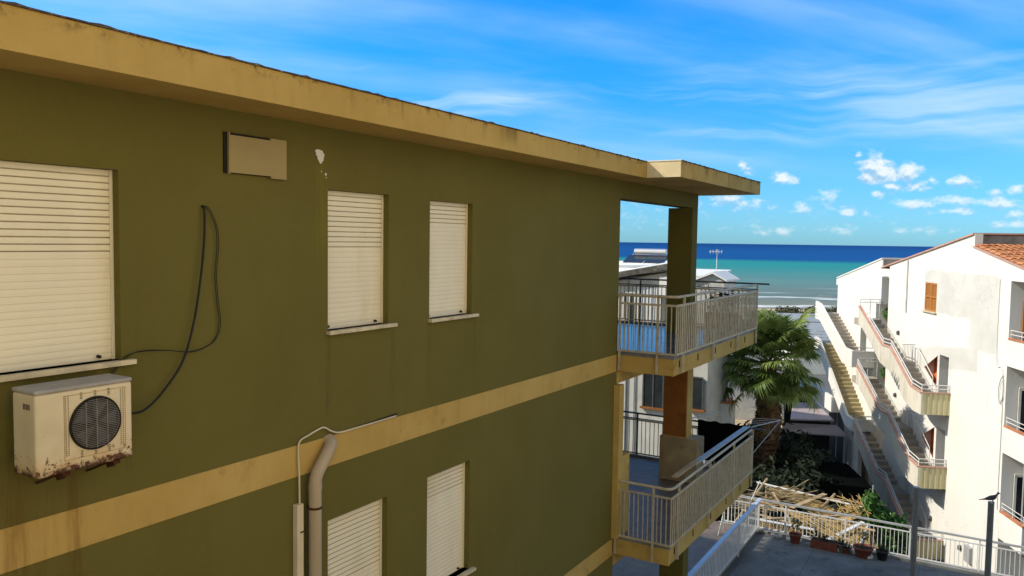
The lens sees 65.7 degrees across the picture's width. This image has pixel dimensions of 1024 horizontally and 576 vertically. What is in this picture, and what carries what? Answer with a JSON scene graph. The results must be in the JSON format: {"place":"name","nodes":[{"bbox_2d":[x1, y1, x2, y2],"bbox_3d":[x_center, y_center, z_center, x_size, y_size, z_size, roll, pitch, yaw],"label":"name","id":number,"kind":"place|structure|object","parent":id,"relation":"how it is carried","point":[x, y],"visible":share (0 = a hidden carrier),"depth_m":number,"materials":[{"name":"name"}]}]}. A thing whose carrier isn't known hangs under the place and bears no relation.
{"place":"outdoors","nodes":[
{"label":"outdoors","id":0,"kind":"place"},
{"bbox_2d":[2,0,1023,246],"label":"sky","id":1,"kind":"structure","parent":0,"point":[857,122],"materials":[{"name":"blue"}]},
{"bbox_2d":[718,481,760,539],"bbox_3d":[6.213,6.028,21.682,0.981,1.563,0.578,3,4,31],"label":"drying rack","id":2,"kind":"object","parent":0,"point":[723,522],"visible":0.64,"depth_m":21.66,"materials":[{"name":"white metal"}]},
{"bbox_2d":[735,420,782,439],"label":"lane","id":3,"kind":"structure","parent":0,"point":[737,422],"depth_m":55.22,"materials":[{"name":"beige concrete"}]},
{"bbox_2d":[732,386,783,419],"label":"lane wall","id":4,"kind":"structure","parent":3,"relation":"on","point":[745,405],"depth_m":55.98,"materials":[{"name":"white paint"}]},
{"bbox_2d":[783,381,815,442],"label":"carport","id":5,"kind":"object","parent":3,"relation":"on","point":[787,416],"visible":0.02,"depth_m":49.17,"materials":[{"name":"black"}]},
{"bbox_2d":[619,242,933,309],"bbox_3d":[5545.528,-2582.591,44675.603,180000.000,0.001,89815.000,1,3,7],"label":"sea","id":6,"kind":"structure","parent":0,"point":[801,276],"depth_m":659.32,"materials":[{"name":"liquid"}]},
{"bbox_2d":[773,534,781,539],"bbox_3d":[7.345,6.877,21.877,0.231,0.061,0.216,3,4,31],"label":"broken stone","id":7,"kind":"object","parent":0,"point":[775,536],"visible":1,"depth_m":21.84,"materials":[{"name":"stone"}]},
{"bbox_2d":[798,432,820,447],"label":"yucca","id":8,"kind":"object","parent":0,"point":[810,437],"visible":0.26,"depth_m":38.92,"materials":[{"name":"green plant"}]},
{"bbox_2d":[790,402,833,460],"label":"garden shed","id":9,"kind":"structure","parent":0,"point":[802,414],"depth_m":42.06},
{"bbox_2d":[735,308,944,562],"bbox_3d":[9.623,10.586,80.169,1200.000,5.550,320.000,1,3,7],"label":"ground","id":10,"kind":"structure","parent":0,"point":[824,379],"depth_m":71.65,"materials":[{"name":"concrete"}]},
{"bbox_2d":[618,261,727,465],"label":"neighbour house","id":11,"kind":"structure","parent":10,"relation":"on","point":[643,393],"depth_m":34.02,"materials":[{"name":"white paint"}]},
{"bbox_2d":[623,292,635,320],"bbox_3d":[5.093,0.889,34.357,0.560,1.460,0.095,3,4,31],"label":"window","id":12,"kind":"structure","parent":11,"relation":"in","point":[630,298],"depth_m":34.29,"materials":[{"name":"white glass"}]},
{"bbox_2d":[623,248,667,263],"bbox_3d":[6.469,-1.522,37.933,2.050,0.717,1.058,3,4,31],"label":"solar water heater","id":13,"kind":"object","parent":11,"relation":"on","point":[656,256],"visible":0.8,"depth_m":37.94,"materials":[{"name":"metal"}]},
{"bbox_2d":[637,285,660,322],"bbox_3d":[5.863,0.928,33.892,1.060,2.060,0.095,3,4,31],"label":"window","id":14,"kind":"structure","parent":11,"relation":"in","point":[644,290],"depth_m":33.84,"materials":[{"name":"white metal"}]},
{"bbox_2d":[639,374,663,410],"bbox_3d":[6.031,4.151,33.897,1.100,2.090,0.195,3,4,31],"label":"window","id":15,"kind":"structure","parent":11,"relation":"in","point":[652,385],"depth_m":33.92,"materials":[{"name":"grey glass"}]},
{"bbox_2d":[692,376,704,412],"bbox_3d":[7.670,4.408,32.916,0.700,1.440,0.195,3,4,31],"label":"window","id":16,"kind":"structure","parent":11,"relation":"in","point":[698,382],"depth_m":32.90,"materials":[{"name":"grey glass"}]},
{"bbox_2d":[695,269,738,400],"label":"gabled house","id":17,"kind":"structure","parent":10,"relation":"on","point":[717,275],"depth_m":44.98,"materials":[{"name":"white paint"}]},
{"bbox_2d":[720,397,736,465],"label":"garden wall","id":18,"kind":"structure","parent":10,"relation":"on","point":[724,406],"depth_m":34.46,"materials":[{"name":"white paint"}]},
{"bbox_2d":[716,468,753,520],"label":"dark bush","id":19,"kind":"object","parent":10,"relation":"on","point":[734,510],"visible":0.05,"depth_m":30.98,"materials":[{"name":"green plant"}]},
{"bbox_2d":[715,489,776,526],"bbox_3d":[9.031,9.295,30.943,2.669,3.023,2.703,1,3,7],"label":"dark bush","id":20,"kind":"object","parent":10,"relation":"on","point":[748,493],"visible":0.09,"depth_m":30.38,"materials":[{"name":"green plant"}]},
{"bbox_2d":[737,420,756,470],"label":"dark bush","id":21,"kind":"object","parent":10,"relation":"on","point":[755,437],"visible":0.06,"depth_m":39.07,"materials":[{"name":"green plant"}]},
{"bbox_2d":[743,455,790,513],"bbox_3d":[10.488,8.782,32.758,2.950,3.908,2.698,1,3,7],"label":"dark bush","id":22,"kind":"object","parent":10,"relation":"on","point":[764,467],"visible":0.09,"depth_m":32.32,"materials":[{"name":"green plant"}]},
{"bbox_2d":[751,469,795,527],"bbox_3d":[10.167,9.043,31.201,2.293,3.642,2.998,-1,4,-23],"label":"dark bush","id":23,"kind":"object","parent":10,"relation":"on","point":[773,481],"visible":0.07,"depth_m":31.18,"materials":[{"name":"green plant"}]},
{"bbox_2d":[722,308,825,474],"bbox_3d":[11.210,5.686,35.208,5.178,9.855,5.257,4,4,39],"label":"fan palm","id":24,"kind":"object","parent":10,"relation":"on","point":[769,386],"visible":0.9,"depth_m":34.21,"materials":[{"name":"green plant"}]},
{"bbox_2d":[775,305,804,312],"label":"coastal bush","id":25,"kind":"object","parent":10,"relation":"on","point":[793,309],"visible":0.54,"depth_m":159.44,"materials":[{"name":"green plant"}]},
{"bbox_2d":[775,422,817,472],"bbox_3d":[12.702,8.395,36.344,2.396,4.400,3.161,-2,4,-37],"label":"dark bush","id":26,"kind":"object","parent":10,"relation":"on","point":[790,441],"visible":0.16,"depth_m":35.86,"materials":[{"name":"green plant"}]},
{"bbox_2d":[773,436,821,479],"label":"dark bush","id":27,"kind":"object","parent":10,"relation":"on","point":[793,452],"visible":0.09,"depth_m":33.96,"materials":[{"name":"green plant"}]},
{"bbox_2d":[775,313,820,322],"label":"seafront building","id":28,"kind":"structure","parent":10,"relation":"on","point":[812,319],"depth_m":124.45,"materials":[{"name":"concrete"}]},
{"bbox_2d":[772,508,824,537],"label":"dark bush","id":29,"kind":"object","parent":10,"relation":"on","point":[808,534],"visible":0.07,"depth_m":28.50,"materials":[{"name":"green plant"}]},
{"bbox_2d":[779,454,828,511],"bbox_3d":[11.641,8.804,32.125,2.294,4.302,2.496,1,3,7],"label":"dark bush","id":30,"kind":"object","parent":10,"relation":"on","point":[796,475],"visible":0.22,"depth_m":31.67,"materials":[{"name":"green plant"}]},
{"bbox_2d":[780,323,830,374],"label":"beach building","id":31,"kind":"structure","parent":10,"relation":"on","point":[816,368],"depth_m":79.58,"materials":[{"name":"white paint"}]},
{"bbox_2d":[735,478,890,542],"bbox_3d":[9.268,8.969,24.808,4.206,4.290,5.205,3,4,31],"label":"reed pergola","id":32,"kind":"object","parent":10,"relation":"on","point":[816,512],"visible":0.27,"depth_m":25.41,"materials":[{"name":"brown wood"}]},
{"bbox_2d":[729,497,789,512],"bbox_3d":[7.518,6.701,24.365,1.830,0.299,2.244,-3,5,-45],"label":"reed bundle","id":33,"kind":"object","parent":32,"relation":"on","point":[766,503],"visible":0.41,"depth_m":24.44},
{"bbox_2d":[745,519,803,533],"bbox_3d":[7.787,7.227,23.750,1.699,0.484,2.128,2,4,25],"label":"reed mat","id":34,"kind":"object","parent":32,"relation":"on","point":[765,526],"visible":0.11,"depth_m":24.30,"materials":[{"name":"beige wicker"}]},
{"bbox_2d":[739,479,823,503],"bbox_3d":[8.570,6.655,25.390,3.100,0.497,1.549,0,4,-13],"label":"reed bundle","id":35,"kind":"object","parent":32,"relation":"on","point":[797,496],"visible":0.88,"depth_m":25.33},
{"bbox_2d":[790,493,826,508],"bbox_3d":[9.344,6.688,24.938,2.184,0.055,0.160,-2,5,-43],"label":"plank","id":36,"kind":"object","parent":35,"relation":"on","point":[807,500],"visible":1,"depth_m":24.90,"materials":[{"name":"brown wood"}]},
{"bbox_2d":[772,492,797,531],"bbox_3d":[8.259,6.768,24.019,0.070,0.279,2.909,1,3,5],"label":"plank","id":37,"kind":"object","parent":32,"relation":"on","point":[775,496],"visible":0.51,"depth_m":24.33,"materials":[{"name":"brown wood"}]},
{"bbox_2d":[741,509,852,540],"bbox_3d":[8.280,6.918,23.195,3.226,0.180,0.090,4,4,38],"label":"plank","id":38,"kind":"object","parent":32,"relation":"on","point":[849,539],"visible":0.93,"depth_m":23.27,"materials":[{"name":"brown wood"}]},
{"bbox_2d":[766,485,836,514],"bbox_3d":[9.592,6.994,26.141,1.854,0.714,1.863,4,5,43],"label":"reed mat","id":39,"kind":"object","parent":32,"relation":"on","point":[814,504],"visible":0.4,"depth_m":26.29,"materials":[{"name":"beige wicker"}]},
{"bbox_2d":[760,514,856,519],"bbox_3d":[8.815,6.846,23.687,3.256,0.080,0.100,0,3,-11],"label":"plank","id":40,"kind":"object","parent":32,"relation":"on","point":[771,518],"visible":0.46,"depth_m":23.68,"materials":[{"name":"brown wood"}]},
{"bbox_2d":[781,506,846,539],"bbox_3d":[8.760,6.854,22.980,1.499,0.424,2.567,1,3,8],"label":"reed bundle","id":41,"kind":"object","parent":32,"relation":"in","point":[808,519],"visible":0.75,"depth_m":22.97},
{"bbox_2d":[740,515,813,530],"bbox_3d":[7.681,6.808,22.968,2.041,0.144,0.140,2,4,20],"label":"plank","id":42,"kind":"object","parent":41,"relation":"on","point":[779,523],"visible":0.44,"depth_m":22.90,"materials":[{"name":"white wood"}]},
{"bbox_2d":[820,505,864,522],"bbox_3d":[10.582,7.126,25.087,1.275,0.629,1.722,0,4,-15],"label":"reed mat","id":43,"kind":"object","parent":32,"relation":"on","point":[846,512],"visible":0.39,"depth_m":25.42,"materials":[{"name":"beige wicker"}]},
{"bbox_2d":[813,519,877,548],"bbox_3d":[9.922,7.344,23.625,1.506,0.367,2.218,1,3,11],"label":"reed mat","id":44,"kind":"object","parent":32,"relation":"on","point":[854,537],"visible":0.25,"depth_m":23.84,"materials":[{"name":"beige wicker"}]},
{"bbox_2d":[826,521,864,539],"bbox_3d":[9.508,6.989,22.717,1.926,0.224,0.120,-2,4,-34],"label":"plank","id":45,"kind":"object","parent":32,"relation":"on","point":[851,527],"visible":0.4,"depth_m":22.86,"materials":[{"name":"white wood"}]},
{"bbox_2d":[832,494,886,519],"bbox_3d":[10.752,6.785,24.741,1.612,0.380,2.540,3,4,31],"label":"reed bundle","id":46,"kind":"object","parent":32,"relation":"on","point":[859,503],"visible":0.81,"depth_m":24.73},
{"bbox_2d":[769,489,856,502],"bbox_3d":[9.706,6.698,25.538,2.694,0.180,0.080,2,4,16],"label":"plank","id":47,"kind":"object","parent":46,"relation":"on","point":[815,495],"visible":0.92,"depth_m":25.42,"materials":[{"name":"brown wood"}]},
{"bbox_2d":[780,423,847,462],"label":"lean to","id":48,"kind":"object","parent":10,"relation":"on","point":[824,430],"visible":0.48,"depth_m":41.70,"materials":[{"name":"grey metal"}]},
{"bbox_2d":[800,304,831,313],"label":"coastal bush","id":49,"kind":"object","parent":10,"relation":"on","point":[807,308],"visible":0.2,"depth_m":157.92,"materials":[{"name":"green plant"}]},
{"bbox_2d":[801,445,837,461],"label":"dark bush","id":50,"kind":"object","parent":10,"relation":"on","point":[822,456],"visible":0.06,"depth_m":35.42,"materials":[{"name":"green plant"}]},
{"bbox_2d":[793,499,850,539],"bbox_3d":[11.891,9.557,30.776,2.966,2.837,2.218,3,4,31],"label":"dark bush","id":51,"kind":"object","parent":10,"relation":"on","point":[832,506],"visible":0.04,"depth_m":30.40,"materials":[{"name":"green plant"}]},
{"bbox_2d":[827,306,836,312],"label":"coastal bush","id":52,"kind":"object","parent":10,"relation":"on","point":[834,309],"visible":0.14,"depth_m":159.72,"materials":[{"name":"green plant"}]},
{"bbox_2d":[802,462,873,522],"bbox_3d":[13.255,9.130,33.203,2.458,3.079,3.458,1,3,7],"label":"shade net","id":53,"kind":"object","parent":10,"relation":"on","point":[853,483],"visible":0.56,"depth_m":31.66,"materials":[{"name":"black fabric"}]},
{"bbox_2d":[824,475,851,502],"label":"dark bush","id":54,"kind":"object","parent":10,"relation":"on","point":[839,491],"visible":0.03,"depth_m":31.89,"materials":[{"name":"green plant"}]},
{"bbox_2d":[807,258,903,486],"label":"terraced house","id":55,"kind":"structure","parent":10,"relation":"on","point":[842,352],"depth_m":42.72,"materials":[{"name":"white paint"}]},
{"bbox_2d":[829,411,836,455],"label":"garage door","id":56,"kind":"structure","parent":55,"relation":"in","point":[832,440],"depth_m":47.10,"materials":[{"name":"metal"}]},
{"bbox_2d":[836,412,843,462],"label":"garage door","id":57,"kind":"structure","parent":55,"relation":"in","point":[839,446],"depth_m":45.65,"materials":[{"name":"metal"}]},
{"bbox_2d":[880,367,885,380],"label":"passage plant","id":58,"kind":"object","parent":55,"relation":"on","point":[883,369],"visible":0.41,"depth_m":39.78,"materials":[{"name":"green plant"}]},
{"bbox_2d":[881,307,887,321],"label":"passage plant","id":59,"kind":"object","parent":55,"relation":"on","point":[885,312],"visible":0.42,"depth_m":39.60,"materials":[{"name":"green plant"}]},
{"bbox_2d":[836,518,882,544],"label":"dark bush","id":60,"kind":"object","parent":10,"relation":"on","point":[862,535],"visible":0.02,"depth_m":29.05,"materials":[{"name":"green plant"}]},
{"bbox_2d":[857,488,917,553],"bbox_3d":[11.408,7.730,24.122,1.752,3.245,1.241,3,4,31],"label":"leafy shrub","id":61,"kind":"object","parent":10,"relation":"on","point":[871,502],"visible":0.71,"depth_m":24.01,"materials":[{"name":"green plant"}]},
{"bbox_2d":[850,233,1023,575],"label":"terraced house","id":62,"kind":"structure","parent":10,"relation":"on","point":[946,406],"depth_m":30.84,"materials":[{"name":"white paint"}]},
{"bbox_2d":[921,282,936,313],"bbox_3d":[17.635,0.410,33.283,0.280,1.250,1.400,1,3,7],"label":"window","id":63,"kind":"structure","parent":62,"relation":"in","point":[930,291],"depth_m":33.28,"materials":[{"name":"brown wood"}]},
{"bbox_2d":[1012,474,1023,521],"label":"balcony door","id":64,"kind":"structure","parent":62,"relation":"in","point":[1018,478],"depth_m":26.95,"materials":[{"name":"white glass"}]},
{"bbox_2d":[1016,387,1023,431],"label":"balcony door","id":65,"kind":"structure","parent":62,"relation":"in","point":[1020,411],"depth_m":26.77,"materials":[{"name":"white glass"}]},
{"bbox_2d":[1021,301,1023,340],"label":"balcony door","id":66,"kind":"structure","parent":62,"relation":"in","point":[1023,301],"depth_m":26.60,"materials":[{"name":"orange glass"}]},
{"bbox_2d":[722,532,976,575],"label":"courtyard","id":67,"kind":"structure","parent":0,"point":[763,554],"depth_m":20.15,"materials":[{"name":"concrete"}]},
{"bbox_2d":[0,0,769,575],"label":"apartment building","id":68,"kind":"structure","parent":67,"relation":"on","point":[444,286],"depth_m":7.39,"materials":[{"name":"green paint"}]},
{"bbox_2d":[0,161,136,381],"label":"window","id":69,"kind":"structure","parent":68,"relation":"in","point":[57,255],"depth_m":5.23,"materials":[{"name":"beige plastic"}]},
{"bbox_2d":[12,373,131,483],"bbox_3d":[-2.829,0.929,5.091,0.379,0.668,0.631,3,4,31],"label":"air conditioner","id":70,"kind":"object","parent":68,"relation":"attached to","point":[63,428],"visible":1,"depth_m":4.93,"materials":[{"name":"beige metal"}]},
{"bbox_2d":[111,206,220,373],"bbox_3d":[-2.544,0.025,5.789,0.056,1.290,1.018,3,4,29],"label":"electric cable","id":71,"kind":"object","parent":68,"relation":"attached to","point":[126,356],"visible":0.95,"depth_m":6.17,"materials":[{"name":"black rubber"}]},
{"bbox_2d":[131,205,205,414],"bbox_3d":[-2.530,0.129,5.713,0.074,1.487,0.878,2,4,20],"label":"insulated pipe","id":72,"kind":"object","parent":68,"relation":"attached to","point":[193,323],"visible":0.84,"depth_m":6.00,"materials":[{"name":"black rubber"}]},
{"bbox_2d":[223,132,286,179],"bbox_3d":[-2.092,-1.074,6.479,0.036,0.334,0.625,3,4,31],"label":"wall cover","id":73,"kind":"object","parent":68,"relation":"attached to","point":[243,154],"depth_m":6.45,"materials":[{"name":"beige paint"}]},
{"bbox_2d":[293,503,303,575],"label":"cable trunking","id":74,"kind":"object","parent":68,"relation":"attached to","point":[298,539],"visible":1,"depth_m":7.02,"materials":[{"name":"white plastic"}]},
{"bbox_2d":[307,434,336,575],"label":"downpipe","id":75,"kind":"object","parent":68,"relation":"attached to","point":[319,468],"visible":1,"depth_m":7.10,"materials":[{"name":"beige plastic"}]},
{"bbox_2d":[297,415,396,503],"bbox_3d":[-1.550,1.570,7.597,0.030,0.634,1.364,3,4,30],"label":"conduit","id":76,"kind":"object","parent":68,"relation":"attached to","point":[304,437],"visible":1,"depth_m":7.14,"materials":[{"name":"white plastic"}]},
{"bbox_2d":[328,498,381,575],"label":"window","id":77,"kind":"structure","parent":68,"relation":"in","point":[354,536],"depth_m":7.90,"materials":[{"name":"beige plastic"}]},
{"bbox_2d":[326,190,397,334],"bbox_3d":[-1.469,-0.255,7.662,0.160,1.330,0.960,3,4,31],"label":"window","id":78,"kind":"structure","parent":68,"relation":"in","point":[355,220],"depth_m":7.68,"materials":[{"name":"beige plastic"}]},
{"bbox_2d":[357,413,397,426],"bbox_3d":[-1.342,1.320,7.929,0.013,0.034,0.600,3,4,32],"label":"loose wire","id":79,"kind":"object","parent":68,"relation":"on","point":[379,419],"visible":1,"depth_m":7.96,"materials":[{"name":"black rubber"}]},
{"bbox_2d":[427,462,475,575],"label":"window","id":80,"kind":"structure","parent":68,"relation":"in","point":[446,488],"depth_m":9.20,"materials":[{"name":"beige plastic"}]},
{"bbox_2d":[428,201,478,322],"bbox_3d":[-0.684,-0.306,8.959,0.160,1.320,0.925,3,4,31],"label":"window","id":81,"kind":"structure","parent":68,"relation":"in","point":[448,221],"depth_m":9.00,"materials":[{"name":"beige plastic"}]},
{"bbox_2d":[697,277,740,330],"bbox_3d":[4.338,0.318,16.674,0.967,1.094,0.432,3,4,31],"label":"potted shrub","id":82,"kind":"object","parent":68,"relation":"on","point":[721,294],"visible":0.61,"depth_m":16.62,"materials":[{"name":"green plant"}]},
{"bbox_2d":[695,426,749,465],"bbox_3d":[4.104,3.023,15.402,0.110,0.030,3.500,3,4,32],"label":"railing board","id":83,"kind":"object","parent":68,"relation":"on","point":[707,454],"visible":0.77,"depth_m":15.26,"materials":[{"name":"grey metal"}]},
{"bbox_2d":[671,460,699,477],"bbox_3d":[2.973,3.088,13.545,0.100,0.062,1.051,3,4,33],"label":"plank","id":84,"kind":"object","parent":83,"relation":"on","point":[687,467],"visible":1,"depth_m":13.51,"materials":[{"name":"brown wood"}]},
{"bbox_2d":[698,419,748,464],"bbox_3d":[4.543,3.337,17.115,1.105,0.884,0.042,3,4,31],"label":"screen cloth","id":85,"kind":"object","parent":68,"relation":"hanging from","point":[714,433],"visible":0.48,"depth_m":17.17,"materials":[{"name":"black fabric"}]},
{"bbox_2d":[692,411,780,452],"bbox_3d":[5.039,3.229,17.889,1.647,0.671,1.605,3,4,31],"label":"clothes airer","id":86,"kind":"object","parent":68,"relation":"attached to","point":[779,420],"visible":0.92,"depth_m":17.88,"materials":[{"name":"grey metal"}]},
{"bbox_2d":[789,517,801,543],"bbox_3d":[7.703,6.577,21.537,0.359,0.713,0.339,3,4,31],"label":"flower pot","id":87,"kind":"object","parent":67,"relation":"on","point":[795,537],"visible":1,"depth_m":21.47,"materials":[{"name":"ceramic"}]},
{"bbox_2d":[810,535,838,552],"bbox_3d":[8.346,6.788,21.163,0.660,0.354,0.312,3,4,31],"label":"flower pot","id":88,"kind":"object","parent":67,"relation":"on","point":[825,544],"visible":1,"depth_m":21.09,"materials":[{"name":"ceramic"}]},
{"bbox_2d":[835,538,846,551],"bbox_3d":[8.737,6.800,21.040,0.293,0.356,0.319,3,4,31],"label":"flower pot","id":89,"kind":"object","parent":67,"relation":"on","point":[840,546],"visible":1,"depth_m":20.98,"materials":[{"name":"concrete"}]},
{"bbox_2d":[841,541,851,553],"bbox_3d":[8.805,6.840,20.865,0.265,0.300,0.282,3,4,31],"label":"flower pot","id":90,"kind":"object","parent":67,"relation":"on","point":[846,549],"visible":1,"depth_m":20.83,"materials":[{"name":"ceramic"}]},
{"bbox_2d":[853,530,873,558],"bbox_3d":[9.159,6.650,20.658,0.509,0.714,0.509,3,4,31],"label":"flower pot","id":91,"kind":"object","parent":67,"relation":"on","point":[862,550],"visible":1,"depth_m":20.59,"materials":[{"name":"ceramic"}]},
{"bbox_2d":[724,495,1023,575],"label":"metal fence","id":92,"kind":"object","parent":67,"relation":"on","point":[932,563],"visible":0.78,"depth_m":20.57,"materials":[{"name":"metal"}]},
{"bbox_2d":[875,544,888,560],"bbox_3d":[9.565,6.827,20.484,0.328,0.393,0.326,3,4,31],"label":"flower pot","id":93,"kind":"object","parent":67,"relation":"on","point":[882,553],"visible":1,"depth_m":20.41,"materials":[{"name":"plastic"}]},
{"bbox_2d":[910,486,919,575],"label":"metal post","id":94,"kind":"object","parent":67,"relation":"on","point":[914,530],"visible":1,"depth_m":18.44,"materials":[{"name":"grey metal"}]},
{"bbox_2d":[984,501,994,575],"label":"metal post","id":95,"kind":"object","parent":67,"relation":"on","point":[989,539],"visible":1,"depth_m":17.31,"materials":[{"name":"grey metal"}]},
{"bbox_2d":[979,492,999,502],"bbox_3d":[10.433,4.556,17.305,0.428,0.234,0.110,1,3,11],"label":"dove","id":96,"kind":"object","parent":95,"relation":"on","point":[992,497],"visible":1,"depth_m":17.27,"materials":[{"name":"grey"}]}
]}

